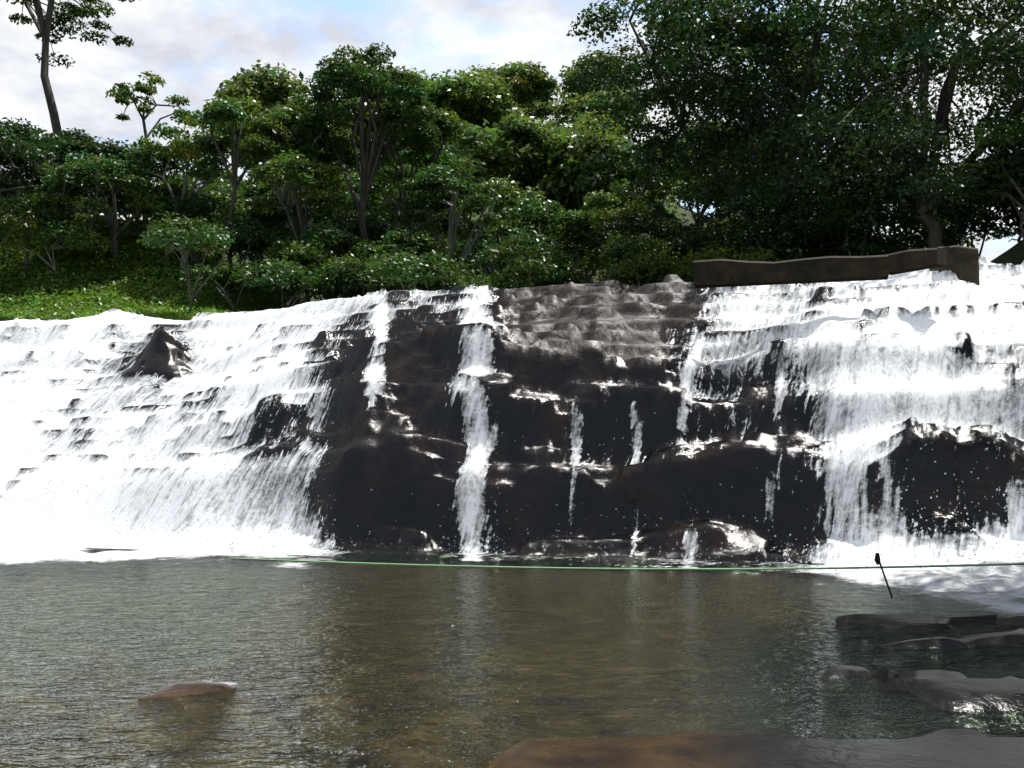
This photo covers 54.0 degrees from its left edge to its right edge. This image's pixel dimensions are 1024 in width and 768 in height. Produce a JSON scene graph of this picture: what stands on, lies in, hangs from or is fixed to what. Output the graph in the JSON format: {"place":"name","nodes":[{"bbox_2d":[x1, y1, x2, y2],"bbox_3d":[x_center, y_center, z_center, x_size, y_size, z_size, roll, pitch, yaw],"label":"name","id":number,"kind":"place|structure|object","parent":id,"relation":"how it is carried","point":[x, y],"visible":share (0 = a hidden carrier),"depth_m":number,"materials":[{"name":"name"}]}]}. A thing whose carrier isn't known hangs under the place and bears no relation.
{"place":"outdoors","nodes":[
{"label":"outdoors","id":0,"kind":"place"},
{"bbox_2d":[0,256,1023,572],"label":"waterfall water","id":1,"kind":"structure","parent":0,"point":[876,386],"depth_m":20.02,"materials":[{"name":"white liquid"}]},
{"bbox_2d":[0,371,1023,576],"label":"waterfall spray","id":2,"kind":"object","parent":1,"relation":"on","point":[117,530],"visible":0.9,"depth_m":19.05,"materials":[{"name":"white liquid"}]},
{"bbox_2d":[0,533,1023,767],"bbox_3d":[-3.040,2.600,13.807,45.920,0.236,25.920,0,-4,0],"label":"pool water","id":3,"kind":"structure","parent":0,"point":[25,548],"depth_m":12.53,"materials":[{"name":"liquid"}]},
{"bbox_2d":[229,558,1023,569],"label":"rope","id":4,"kind":"object","parent":3,"relation":"on","point":[918,566],"visible":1,"depth_m":12.17,"materials":[{"name":"green"}]},
{"bbox_2d":[0,193,1023,320],"bbox_3d":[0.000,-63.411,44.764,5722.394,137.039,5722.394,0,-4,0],"label":"terrain ground","id":5,"kind":"structure","parent":0,"point":[1014,255],"depth_m":57.60,"materials":[{"name":"green plant"}]},
{"bbox_2d":[0,117,70,221],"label":"tree","id":6,"kind":"object","parent":5,"relation":"on","point":[12,144],"visible":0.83,"depth_m":40.93,"materials":[{"name":"green plant"}]},
{"bbox_2d":[0,191,75,281],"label":"tree","id":7,"kind":"object","parent":5,"relation":"on","point":[46,216],"visible":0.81,"depth_m":38.79,"materials":[{"name":"green plant"}]},
{"bbox_2d":[0,219,116,281],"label":"tree","id":8,"kind":"object","parent":5,"relation":"on","point":[76,240],"visible":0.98,"depth_m":38.96,"materials":[{"name":"green plant"}]},
{"bbox_2d":[6,0,139,211],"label":"tree","id":9,"kind":"object","parent":5,"relation":"on","point":[45,26],"visible":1,"depth_m":48.30,"materials":[{"name":"green plant"}]},
{"bbox_2d":[0,127,153,216],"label":"tree","id":10,"kind":"object","parent":5,"relation":"on","point":[78,140],"visible":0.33,"depth_m":43.37,"materials":[{"name":"green plant"}]},
{"bbox_2d":[33,150,146,235],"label":"tree","id":11,"kind":"object","parent":5,"relation":"on","point":[88,159],"visible":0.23,"depth_m":40.86,"materials":[{"name":"green plant"}]},
{"bbox_2d":[40,153,181,267],"bbox_3d":[-15.847,-6.871,40.596,4.669,4.490,5.904,-2,-5,21],"label":"tree","id":12,"kind":"object","parent":5,"relation":"on","point":[79,180],"visible":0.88,"depth_m":39.42,"materials":[{"name":"green plant"}]},
{"bbox_2d":[105,70,199,216],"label":"tree","id":13,"kind":"object","parent":5,"relation":"on","point":[123,95],"visible":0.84,"depth_m":50.62,"materials":[{"name":"green plant"}]},
{"bbox_2d":[0,213,311,320],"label":"ground cover plants","id":14,"kind":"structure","parent":5,"relation":"on","point":[77,304],"depth_m":38.40,"materials":[{"name":"green plant"}]},
{"bbox_2d":[118,194,215,259],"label":"tree","id":15,"kind":"object","parent":5,"relation":"on","point":[137,223],"visible":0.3,"depth_m":41.09,"materials":[{"name":"green plant"}]},
{"bbox_2d":[121,122,230,279],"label":"tree","id":16,"kind":"object","parent":5,"relation":"on","point":[148,153],"visible":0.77,"depth_m":40.19,"materials":[{"name":"green plant"}]},
{"bbox_2d":[152,206,215,264],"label":"tree","id":17,"kind":"object","parent":5,"relation":"on","point":[181,213],"visible":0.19,"depth_m":40.62,"materials":[{"name":"green plant"}]},
{"bbox_2d":[136,211,235,313],"bbox_3d":[-10.947,-3.806,33.691,3.087,3.981,3.803,2,-5,-24],"label":"tree","id":18,"kind":"object","parent":5,"relation":"on","point":[174,237],"visible":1,"depth_m":33.63,"materials":[{"name":"green plant"}]},
{"bbox_2d":[149,192,237,266],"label":"tree","id":19,"kind":"object","parent":5,"relation":"on","point":[212,205],"visible":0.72,"depth_m":40.02,"materials":[{"name":"green plant"}]},
{"bbox_2d":[165,212,237,266],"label":"shrub","id":20,"kind":"object","parent":5,"relation":"on","point":[202,255],"visible":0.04,"depth_m":40.82,"materials":[{"name":"green plant"}]},
{"bbox_2d":[155,166,255,200],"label":"tree","id":21,"kind":"object","parent":5,"relation":"on","point":[226,177],"visible":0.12,"depth_m":62.40,"materials":[{"name":"green plant"}]},
{"bbox_2d":[178,187,249,264],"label":"shrub","id":22,"kind":"object","parent":5,"relation":"on","point":[238,211],"visible":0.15,"depth_m":42.83,"materials":[{"name":"green plant"}]},
{"bbox_2d":[168,94,290,293],"bbox_3d":[-11.097,-7.295,39.590,4.643,8.384,4.142,0,-4,0],"label":"tree","id":23,"kind":"object","parent":5,"relation":"on","point":[218,112],"visible":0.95,"depth_m":39.55,"materials":[{"name":"green plant"}]},
{"bbox_2d":[178,256,282,310],"bbox_3d":[-9.985,-3.307,36.744,4.290,2.551,3.228,0,-4,0],"label":"shrub","id":24,"kind":"object","parent":5,"relation":"on","point":[217,279],"visible":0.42,"depth_m":36.27,"materials":[{"name":"green plant"}]},
{"bbox_2d":[191,216,281,300],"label":"tree","id":25,"kind":"object","parent":5,"relation":"on","point":[241,235],"visible":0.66,"depth_m":38.19,"materials":[{"name":"green plant"}]},
{"bbox_2d":[223,227,289,292],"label":"shrub","id":26,"kind":"object","parent":5,"relation":"on","point":[260,245],"visible":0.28,"depth_m":39.42,"materials":[{"name":"green plant"}]},
{"bbox_2d":[200,176,318,230],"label":"tree","id":27,"kind":"object","parent":5,"relation":"on","point":[244,190],"visible":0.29,"depth_m":54.24,"materials":[{"name":"green plant"}]},
{"bbox_2d":[234,203,295,248],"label":"tree","id":28,"kind":"object","parent":5,"relation":"on","point":[277,219],"visible":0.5,"depth_m":40.38,"materials":[{"name":"green plant"}]},
{"bbox_2d":[202,59,353,230],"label":"hill tree","id":29,"kind":"object","parent":5,"relation":"on","point":[267,87],"visible":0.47,"depth_m":69.53,"materials":[{"name":"green plant"}]},
{"bbox_2d":[227,256,348,307],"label":"tree","id":30,"kind":"object","parent":5,"relation":"on","point":[270,276],"visible":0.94,"depth_m":34.59,"materials":[{"name":"green plant"}]},
{"bbox_2d":[255,227,329,305],"bbox_3d":[-8.565,-4.323,39.441,3.016,3.657,3.319,0,-4,0],"label":"shrub","id":31,"kind":"object","parent":5,"relation":"on","point":[278,238],"visible":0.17,"depth_m":38.80,"materials":[{"name":"green plant"}]},
{"bbox_2d":[256,233,332,303],"bbox_3d":[-7.766,-3.760,36.957,3.153,3.790,3.270,0,-4,0],"label":"shrub","id":32,"kind":"object","parent":5,"relation":"on","point":[293,250],"visible":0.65,"depth_m":36.69,"materials":[{"name":"green plant"}]},
{"bbox_2d":[235,180,359,230],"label":"tree","id":33,"kind":"object","parent":5,"relation":"on","point":[341,196],"visible":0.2,"depth_m":54.91,"materials":[{"name":"green plant"}]},
{"bbox_2d":[246,150,350,302],"bbox_3d":[-8.078,-5.490,38.333,3.949,6.930,3.511,2,-5,-27],"label":"tree","id":34,"kind":"object","parent":5,"relation":"on","point":[301,171],"visible":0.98,"depth_m":38.11,"materials":[{"name":"green plant"}]},
{"bbox_2d":[240,121,359,171],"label":"hill tree","id":35,"kind":"object","parent":5,"relation":"on","point":[348,153],"visible":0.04,"depth_m":86.12,"materials":[{"name":"green plant"}]},
{"bbox_2d":[252,96,349,228],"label":"tree","id":36,"kind":"object","parent":5,"relation":"on","point":[287,119],"visible":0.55,"depth_m":41.19,"materials":[{"name":"green plant"}]},
{"bbox_2d":[275,223,364,298],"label":"tree","id":37,"kind":"object","parent":5,"relation":"on","point":[323,237],"visible":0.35,"depth_m":38.22,"materials":[{"name":"green plant"}]},
{"bbox_2d":[297,229,362,298],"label":"shrub","id":38,"kind":"object","parent":5,"relation":"on","point":[343,252],"visible":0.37,"depth_m":38.82,"materials":[{"name":"green plant"}]},
{"bbox_2d":[295,254,373,301],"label":"shrub","id":39,"kind":"object","parent":5,"relation":"on","point":[324,269],"visible":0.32,"depth_m":35.47,"materials":[{"name":"green plant"}]},
{"bbox_2d":[302,171,401,233],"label":"tree","id":40,"kind":"object","parent":5,"relation":"on","point":[386,204],"visible":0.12,"depth_m":61.96,"materials":[{"name":"green plant"}]},
{"bbox_2d":[312,214,396,257],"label":"tree","id":41,"kind":"object","parent":5,"relation":"on","point":[382,231],"visible":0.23,"depth_m":41.53,"materials":[{"name":"green plant"}]},
{"bbox_2d":[312,257,404,300],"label":"shrub","id":42,"kind":"object","parent":5,"relation":"on","point":[355,270],"visible":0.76,"depth_m":34.80,"materials":[{"name":"green plant"}]},
{"bbox_2d":[287,42,441,241],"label":"tree","id":43,"kind":"object","parent":5,"relation":"on","point":[337,75],"visible":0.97,"depth_m":40.34,"materials":[{"name":"green plant"}]},
{"bbox_2d":[340,237,412,291],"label":"shrub","id":44,"kind":"object","parent":5,"relation":"on","point":[365,249],"visible":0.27,"depth_m":37.91,"materials":[{"name":"green plant"}]},
{"bbox_2d":[350,220,409,250],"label":"tree","id":45,"kind":"object","parent":5,"relation":"on","point":[377,228],"visible":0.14,"depth_m":41.67,"materials":[{"name":"green plant"}]},
{"bbox_2d":[339,77,447,212],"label":"hill tree","id":46,"kind":"object","parent":5,"relation":"on","point":[366,130],"visible":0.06,"depth_m":79.78,"materials":[{"name":"green plant"}]},
{"bbox_2d":[337,162,462,234],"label":"tree","id":47,"kind":"object","parent":5,"relation":"on","point":[379,180],"visible":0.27,"depth_m":57.56,"materials":[{"name":"green plant"}]},
{"bbox_2d":[352,97,476,234],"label":"tree","id":48,"kind":"object","parent":5,"relation":"on","point":[448,127],"visible":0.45,"depth_m":43.36,"materials":[{"name":"green plant"}]},
{"bbox_2d":[381,226,450,291],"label":"shrub","id":49,"kind":"object","parent":5,"relation":"on","point":[415,239],"visible":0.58,"depth_m":37.38,"materials":[{"name":"green plant"}]},
{"bbox_2d":[363,244,477,290],"bbox_3d":[-3.051,-3.062,32.866,3.940,2.884,3.229,3,-5,-38],"label":"shrub","id":50,"kind":"object","parent":5,"relation":"on","point":[413,273],"visible":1,"depth_m":32.12,"materials":[{"name":"green plant"}]},
{"bbox_2d":[386,265,463,291],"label":"shrub","id":51,"kind":"object","parent":5,"relation":"on","point":[448,286],"visible":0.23,"depth_m":36.33,"materials":[{"name":"green plant"}]},
{"bbox_2d":[393,141,487,252],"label":"tree","id":52,"kind":"object","parent":5,"relation":"on","point":[477,164],"visible":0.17,"depth_m":62.89,"materials":[{"name":"green plant"}]},
{"bbox_2d":[395,156,505,281],"bbox_3d":[-2.447,-5.316,39.501,4.433,7.404,4.518,0,-4,0],"label":"tree","id":53,"kind":"object","parent":5,"relation":"on","point":[439,183],"visible":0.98,"depth_m":39.35,"materials":[{"name":"green plant"}]},
{"bbox_2d":[403,81,523,217],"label":"hill tree","id":54,"kind":"object","parent":5,"relation":"on","point":[463,115],"visible":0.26,"depth_m":79.68,"materials":[{"name":"green plant"}]},
{"bbox_2d":[438,235,499,284],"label":"tree","id":55,"kind":"object","parent":5,"relation":"on","point":[475,250],"visible":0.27,"depth_m":41.38,"materials":[{"name":"green plant"}]},
{"bbox_2d":[426,65,511,88],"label":"hill tree","id":56,"kind":"object","parent":5,"relation":"on","point":[485,75],"visible":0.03,"depth_m":93.92,"materials":[{"name":"green plant"}]},
{"bbox_2d":[423,69,517,220],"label":"hill tree","id":57,"kind":"object","parent":5,"relation":"on","point":[457,82],"visible":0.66,"depth_m":78.94,"materials":[{"name":"green plant"}]},
{"bbox_2d":[454,269,533,288],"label":"shrub","id":58,"kind":"object","parent":5,"relation":"on","point":[487,281],"visible":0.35,"depth_m":33.99,"materials":[{"name":"green plant"}]},
{"bbox_2d":[440,177,550,277],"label":"tree","id":59,"kind":"object","parent":5,"relation":"on","point":[514,200],"visible":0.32,"depth_m":43.94,"materials":[{"name":"green plant"}]},
{"bbox_2d":[441,111,554,272],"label":"hill tree","id":60,"kind":"object","parent":5,"relation":"on","point":[507,143],"visible":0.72,"depth_m":70.83,"materials":[{"name":"green plant"}]},
{"bbox_2d":[467,62,538,115],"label":"hill tree","id":61,"kind":"object","parent":5,"relation":"on","point":[520,92],"visible":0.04,"depth_m":117.13,"materials":[{"name":"green plant"}]},
{"bbox_2d":[1,257,1023,580],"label":"waterfall rock","id":62,"kind":"object","parent":5,"relation":"on","point":[601,355],"visible":0.5,"depth_m":18.60,"materials":[{"name":"black stone"}]},
{"bbox_2d":[693,255,888,287],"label":"weir wall","id":63,"kind":"structure","parent":62,"relation":"on","point":[711,273],"depth_m":19.16,"materials":[{"name":"concrete"}]},
{"bbox_2d":[886,248,946,274],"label":"wall","id":64,"kind":"structure","parent":62,"relation":"on","point":[906,261],"depth_m":18.60,"materials":[{"name":"concrete"}]},
{"bbox_2d":[929,245,979,284],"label":"wall","id":65,"kind":"structure","parent":62,"relation":"on","point":[962,263],"depth_m":19.84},
{"bbox_2d":[479,60,562,108],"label":"hill tree","id":66,"kind":"object","parent":5,"relation":"on","point":[541,84],"visible":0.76,"depth_m":112.42,"materials":[{"name":"green plant"}]},
{"bbox_2d":[471,243,573,284],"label":"shrub","id":67,"kind":"object","parent":5,"relation":"on","point":[479,256],"visible":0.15,"depth_m":36.57,"materials":[{"name":"green plant"}]},
{"bbox_2d":[479,226,583,286],"bbox_3d":[0.416,-3.445,34.110,3.963,3.783,3.656,-3,-5,40],"label":"shrub","id":68,"kind":"object","parent":5,"relation":"on","point":[528,265],"visible":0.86,"depth_m":33.48,"materials":[{"name":"green plant"}]},
{"bbox_2d":[518,98,568,128],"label":"hill tree","id":69,"kind":"object","parent":5,"relation":"on","point":[543,113],"visible":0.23,"depth_m":131.15,"materials":[{"name":"green plant"}]},
{"bbox_2d":[508,159,579,237],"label":"hill tree","id":70,"kind":"object","parent":5,"relation":"on","point":[523,185],"visible":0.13,"depth_m":74.09,"materials":[{"name":"green plant"}]},
{"bbox_2d":[484,199,611,276],"bbox_3d":[1.361,-4.303,38.543,4.824,5.400,4.820,0,-4,0],"label":"tree","id":71,"kind":"object","parent":5,"relation":"on","point":[537,214],"visible":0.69,"depth_m":37.72,"materials":[{"name":"green plant"}]},
{"bbox_2d":[527,264,589,286],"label":"shrub","id":72,"kind":"object","parent":5,"relation":"on","point":[565,280],"visible":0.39,"depth_m":36.75,"materials":[{"name":"green plant"}]},
{"bbox_2d":[526,206,628,282],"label":"tree","id":73,"kind":"object","parent":5,"relation":"on","point":[610,234],"visible":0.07,"depth_m":42.16,"materials":[{"name":"green plant"}]},
{"bbox_2d":[520,121,638,283],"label":"hill tree","id":74,"kind":"object","parent":5,"relation":"on","point":[549,158],"visible":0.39,"depth_m":71.39,"materials":[{"name":"green plant"}]},
{"bbox_2d":[530,109,635,237],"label":"hill tree","id":75,"kind":"object","parent":5,"relation":"on","point":[572,126],"visible":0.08,"depth_m":85.67,"materials":[{"name":"green plant"}]},
{"bbox_2d":[554,84,619,123],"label":"hill tree","id":76,"kind":"object","parent":5,"relation":"on","point":[561,109],"visible":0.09,"depth_m":128.02,"materials":[{"name":"green plant"}]},
{"bbox_2d":[555,50,635,102],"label":"hill tree","id":77,"kind":"object","parent":5,"relation":"on","point":[571,78],"visible":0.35,"depth_m":116.52,"materials":[{"name":"green plant"}]},
{"bbox_2d":[563,87,653,139],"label":"hill tree","id":78,"kind":"object","parent":5,"relation":"on","point":[600,106],"visible":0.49,"depth_m":108.35,"materials":[{"name":"green plant"}]},
{"bbox_2d":[537,135,683,269],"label":"hill tree","id":79,"kind":"object","parent":5,"relation":"on","point":[584,183],"visible":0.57,"depth_m":70.39,"materials":[{"name":"green plant"}]},
{"bbox_2d":[552,178,680,277],"bbox_3d":[3.933,-4.572,37.439,5.088,6.188,4.174,-3,-5,31],"label":"tree","id":80,"kind":"object","parent":5,"relation":"on","point":[602,200],"visible":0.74,"depth_m":36.93,"materials":[{"name":"green plant"}]},
{"bbox_2d":[574,241,663,282],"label":"shrub","id":81,"kind":"object","parent":5,"relation":"on","point":[589,261],"visible":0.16,"depth_m":39.49,"materials":[{"name":"green plant"}]},
{"bbox_2d":[558,186,679,251],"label":"hill tree","id":82,"kind":"object","parent":5,"relation":"on","point":[669,207],"visible":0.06,"depth_m":75.66,"materials":[{"name":"green plant"}]},
{"bbox_2d":[597,229,681,284],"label":"shrub","id":83,"kind":"object","parent":5,"relation":"on","point":[615,253],"visible":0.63,"depth_m":32.19,"materials":[{"name":"green plant"}]},
{"bbox_2d":[598,250,693,285],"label":"shrub","id":84,"kind":"object","parent":5,"relation":"on","point":[641,273],"visible":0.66,"depth_m":29.75,"materials":[{"name":"green plant"}]},
{"bbox_2d":[654,139,749,236],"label":"hill tree","id":85,"kind":"object","parent":5,"relation":"on","point":[700,215],"visible":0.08,"depth_m":86.56,"materials":[{"name":"green plant"}]},
{"bbox_2d":[662,230,762,269],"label":"shrub","id":86,"kind":"object","parent":5,"relation":"on","point":[695,250],"visible":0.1,"depth_m":33.05,"materials":[{"name":"green plant"}]},
{"bbox_2d":[661,240,788,281],"bbox_3d":[6.426,-2.915,29.951,4.548,2.578,4.211,0,-4,0],"label":"shrub","id":87,"kind":"object","parent":5,"relation":"on","point":[705,254],"visible":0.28,"depth_m":29.02,"materials":[{"name":"green plant"}]},
{"bbox_2d":[704,210,802,248],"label":"shrub","id":88,"kind":"object","parent":5,"relation":"on","point":[715,241],"visible":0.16,"depth_m":32.29,"materials":[{"name":"green plant"}]},
{"bbox_2d":[710,218,802,261],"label":"shrub","id":89,"kind":"object","parent":5,"relation":"on","point":[761,234],"visible":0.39,"depth_m":29.72,"materials":[{"name":"green plant"}]},
{"bbox_2d":[724,205,821,259],"bbox_3d":[8.521,-3.599,31.700,3.187,4.031,3.017,4,-6,-41],"label":"shrub","id":90,"kind":"object","parent":5,"relation":"on","point":[786,224],"visible":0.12,"depth_m":31.39,"materials":[{"name":"green plant"}]},
{"bbox_2d":[699,27,863,214],"bbox_3d":[9.983,-7.424,36.525,6.410,11.836,6.705,0,-4,0],"label":"tree","id":91,"kind":"object","parent":5,"relation":"on","point":[794,42],"visible":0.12,"depth_m":35.44,"materials":[{"name":"green plant"}]},
{"bbox_2d":[566,0,1000,267],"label":"tree","id":92,"kind":"object","parent":5,"relation":"on","point":[662,27],"visible":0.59,"depth_m":29.90,"materials":[{"name":"green plant"}]},
{"bbox_2d":[783,236,865,258],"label":"shrub","id":93,"kind":"object","parent":5,"relation":"on","point":[810,249],"visible":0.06,"depth_m":32.49,"materials":[{"name":"green plant"}]},
{"bbox_2d":[626,0,1023,248],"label":"tree","id":94,"kind":"object","parent":5,"relation":"on","point":[925,194],"visible":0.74,"depth_m":27.10,"materials":[{"name":"green plant"}]},
{"bbox_2d":[788,213,897,256],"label":"shrub","id":95,"kind":"object","parent":5,"relation":"on","point":[831,252],"visible":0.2,"depth_m":31.89,"materials":[{"name":"green plant"}]},
{"bbox_2d":[803,189,907,255],"bbox_3d":[10.817,-3.807,31.134,3.187,4.488,3.226,0,-4,0],"label":"shrub","id":96,"kind":"object","parent":5,"relation":"on","point":[873,248],"visible":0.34,"depth_m":30.73,"materials":[{"name":"green plant"}]},
{"bbox_2d":[845,225,927,255],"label":"shrub","id":97,"kind":"object","parent":5,"relation":"on","point":[920,246],"visible":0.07,"depth_m":33.00,"materials":[{"name":"green plant"}]},
{"bbox_2d":[901,202,993,246],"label":"shrub","id":98,"kind":"object","parent":5,"relation":"on","point":[923,234],"visible":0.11,"depth_m":33.81,"materials":[{"name":"green plant"}]},
{"bbox_2d":[925,204,1018,256],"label":"shrub","id":99,"kind":"object","parent":5,"relation":"on","point":[1011,234],"visible":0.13,"depth_m":34.86,"materials":[{"name":"green plant"}]},
{"bbox_2d":[937,112,1023,209],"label":"tree","id":100,"kind":"object","parent":5,"relation":"on","point":[1003,136],"visible":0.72,"depth_m":26.16,"materials":[{"name":"green plant"}]},
{"bbox_2d":[961,144,1023,242],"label":"tree","id":101,"kind":"object","parent":5,"relation":"on","point":[1014,165],"visible":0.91,"depth_m":26.52,"materials":[{"name":"green plant"}]},
{"bbox_2d":[965,1,1023,103],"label":"tree","id":102,"kind":"object","parent":5,"relation":"on","point":[1004,10],"visible":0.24,"depth_m":29.57,"materials":[{"name":"green plant"}]},
{"bbox_2d":[974,148,1023,241],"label":"shrub","id":103,"kind":"object","parent":5,"relation":"on","point":[1018,223],"visible":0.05,"depth_m":29.68,"materials":[{"name":"green plant"}]},
{"bbox_2d":[0,0,1023,261],"label":"sky","id":104,"kind":"structure","parent":0,"point":[196,46],"materials":[{"name":"white"}]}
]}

